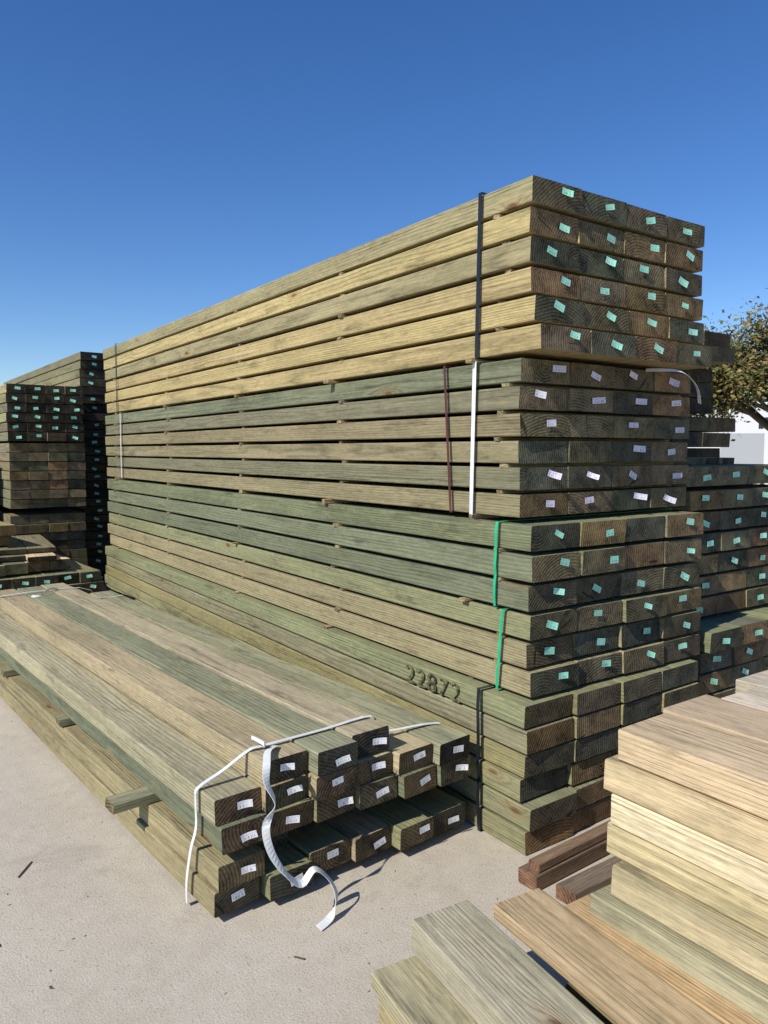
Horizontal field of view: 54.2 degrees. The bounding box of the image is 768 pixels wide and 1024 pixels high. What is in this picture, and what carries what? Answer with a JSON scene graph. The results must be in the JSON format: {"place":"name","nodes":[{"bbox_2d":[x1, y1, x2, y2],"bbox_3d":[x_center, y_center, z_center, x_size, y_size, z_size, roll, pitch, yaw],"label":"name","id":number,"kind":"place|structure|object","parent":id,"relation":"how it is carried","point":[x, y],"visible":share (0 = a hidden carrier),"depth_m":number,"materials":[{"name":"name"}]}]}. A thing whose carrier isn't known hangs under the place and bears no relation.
{"place":"outdoors","nodes":[
{"label":"outdoors","id":0,"kind":"place"},
{"bbox_2d":[0,581,613,1023],"bbox_3d":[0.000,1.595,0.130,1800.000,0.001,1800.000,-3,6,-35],"label":"concrete ground","id":1,"kind":"structure","parent":0,"point":[102,921],"depth_m":2.57,"materials":[{"name":"grey concrete"}]},
{"bbox_2d":[0,506,87,565],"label":"lumber stack","id":2,"kind":"object","parent":1,"relation":"on","point":[61,530],"visible":0.38,"depth_m":8.10,"materials":[{"name":"brown wood"}]},
{"bbox_2d":[0,443,85,508],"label":"lumber stack","id":3,"kind":"object","parent":2,"relation":"on","point":[38,475],"visible":1,"depth_m":7.93,"materials":[{"name":"brown wood"}]},
{"bbox_2d":[0,383,83,442],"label":"lumber stack","id":4,"kind":"object","parent":3,"relation":"on","point":[38,413],"visible":0.99,"depth_m":7.85,"materials":[{"name":"brown wood"}]},
{"bbox_2d":[0,555,103,593],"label":"lumber stack","id":5,"kind":"object","parent":1,"relation":"on","point":[80,575],"visible":0.3,"depth_m":6.70,"materials":[{"name":"brown wood"}]},
{"bbox_2d":[0,553,70,575],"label":"lumber stack","id":6,"kind":"object","parent":5,"relation":"on","point":[21,567],"visible":0.47,"depth_m":6.66,"materials":[{"name":"brown wood"}]},
{"bbox_2d":[0,534,56,561],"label":"lumber stack","id":7,"kind":"object","parent":6,"relation":"on","point":[35,547],"visible":0.93,"depth_m":6.81,"materials":[{"name":"brown wood"}]},
{"bbox_2d":[0,521,15,545],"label":"lumber stack","id":8,"kind":"object","parent":7,"relation":"on","point":[7,530],"visible":1,"depth_m":6.79,"materials":[{"name":"brown wood"}]},
{"bbox_2d":[4,351,119,580],"bbox_3d":[-4.484,-0.698,11.068,1.245,2.692,4.982,-3,6,-35],"label":"lumber stack","id":9,"kind":"object","parent":1,"relation":"on","point":[85,371],"visible":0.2,"depth_m":8.87,"materials":[{"name":"brown wood"}]},
{"bbox_2d":[0,583,470,930],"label":"lumber stack","id":10,"kind":"object","parent":1,"relation":"on","point":[216,775],"visible":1,"depth_m":3.05,"materials":[{"name":"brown wood"}]},
{"bbox_2d":[7,721,497,994],"bbox_3d":[-1.558,1.299,3.716,2.593,0.006,4.296,-3,6,-35],"label":"wood debris","id":11,"kind":"object","parent":1,"relation":"on","point":[50,987],"visible":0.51,"depth_m":2.41,"materials":[{"name":"brown wood"}]},
{"bbox_2d":[103,175,711,854],"bbox_3d":[-0.732,-0.198,5.753,1.263,2.652,6.276,-3,6,-35],"label":"lumber stack","id":12,"kind":"object","parent":1,"relation":"on","point":[427,467],"visible":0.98,"depth_m":3.45,"materials":[{"name":"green wood"}]},
{"bbox_2d":[371,900,617,1023],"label":"lumber stack","id":13,"kind":"object","parent":1,"relation":"on","point":[469,963],"visible":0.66,"depth_m":1.88,"materials":[{"name":"brown wood"}]},
{"bbox_2d":[494,888,722,1023],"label":"lumber board","id":14,"kind":"object","parent":13,"relation":"on","point":[614,982],"visible":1,"depth_m":1.87,"materials":[{"name":"brown wood"}]},
{"bbox_2d":[564,892,763,1023],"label":"lumber board","id":15,"kind":"object","parent":13,"relation":"on","point":[721,1009],"visible":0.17,"depth_m":1.86,"materials":[{"name":"brown wood"}]},
{"bbox_2d":[518,839,609,889],"bbox_3d":[1.044,1.315,3.144,1.306,0.060,0.087,-4,6,-37],"label":"timber bearer","id":16,"kind":"object","parent":1,"relation":"on","point":[529,878],"visible":0.21,"depth_m":2.80,"materials":[{"name":"brown wood"}]},
{"bbox_2d":[528,819,610,872],"bbox_3d":[1.022,1.268,3.118,1.205,0.036,0.055,-4,6,-38],"label":"timber bearer","id":17,"kind":"object","parent":16,"relation":"on","point":[551,857],"visible":0.42,"depth_m":2.85,"materials":[{"name":"brown wood"}]},
{"bbox_2d":[556,856,621,903],"bbox_3d":[1.134,1.330,2.997,1.209,0.055,0.088,-3,6,-35],"label":"timber bearer","id":18,"kind":"object","parent":1,"relation":"on","point":[583,883],"visible":0.23,"depth_m":2.70,"materials":[{"name":"brown wood"}]},
{"bbox_2d":[590,670,767,1023],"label":"lumber stack","id":19,"kind":"object","parent":1,"relation":"on","point":[685,891],"visible":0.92,"depth_m":1.93,"materials":[{"name":"brown wood"}]},
{"bbox_2d":[686,603,767,698],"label":"lumber stack","id":20,"kind":"object","parent":1,"relation":"on","point":[733,645],"visible":0.07,"depth_m":3.85,"materials":[{"name":"brown wood"}]},
{"bbox_2d":[645,484,767,616],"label":"lumber stack","id":21,"kind":"object","parent":20,"relation":"on","point":[733,571],"visible":0.21,"depth_m":4.04,"materials":[{"name":"brown wood"}]},
{"bbox_2d":[671,464,767,486],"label":"lumber stack","id":22,"kind":"object","parent":21,"relation":"on","point":[716,474],"visible":0.25,"depth_m":3.99,"materials":[{"name":"brown wood"}]},
{"bbox_2d":[662,432,729,456],"bbox_3d":[0.361,-0.564,6.654,1.248,0.194,4.969,-3,6,-35],"label":"lumber stack","id":23,"kind":"object","parent":22,"relation":"on","point":[696,439],"visible":0.05,"depth_m":4.86,"materials":[{"name":"brown wood"}]},
{"bbox_2d":[669,416,734,432],"bbox_3d":[0.439,-0.716,6.673,1.224,0.093,4.912,-3,6,-35],"label":"lumber stack","id":24,"kind":"object","parent":23,"relation":"on","point":[704,424],"visible":0.07,"depth_m":4.87,"materials":[{"name":"brown wood"}]},
{"bbox_2d":[668,368,712,413],"bbox_3d":[0.375,-0.938,6.622,1.188,0.294,4.747,-3,6,-35],"label":"lumber stack","id":25,"kind":"object","parent":24,"relation":"on","point":[701,378],"visible":0.05,"depth_m":4.96,"materials":[{"name":"brown wood"}]},
{"bbox_2d":[698,331,734,364],"bbox_3d":[0.450,-1.199,6.502,1.217,0.193,4.769,-3,6,-35],"label":"lumber stack","id":26,"kind":"object","parent":25,"relation":"on","point":[723,352],"visible":0.05,"depth_m":4.84,"materials":[{"name":"brown wood"}]},
{"bbox_2d":[671,457,734,464],"bbox_3d":[1.843,-0.306,4.499,0.425,0.039,0.311,-3,6,-35],"label":"lumber stack","id":27,"kind":"object","parent":22,"relation":"on","point":[702,460],"visible":0.65,"depth_m":4.36,"materials":[{"name":"brown wood"}]},
{"bbox_2d":[690,288,767,440],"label":"oak tree","id":28,"kind":"object","parent":1,"relation":"on","point":[740,378],"visible":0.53,"depth_m":24.27,"materials":[{"name":"green plant"}]},
{"bbox_2d":[0,0,767,403],"label":"sky","id":29,"kind":"structure","parent":0,"point":[163,162],"materials":[{"name":"blue"}]},
{"bbox_2d":[687,407,767,463],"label":"walls","id":30,"kind":"structure","parent":0,"point":[742,426],"depth_m":51.97,"materials":[{"name":"white"}]},
{"bbox_2d":[720,433,763,463],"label":"roller doors","id":31,"kind":"structure","parent":30,"relation":"attached to","point":[745,448],"depth_m":52.06,"materials":[{"name":"grey metal"}]}
]}

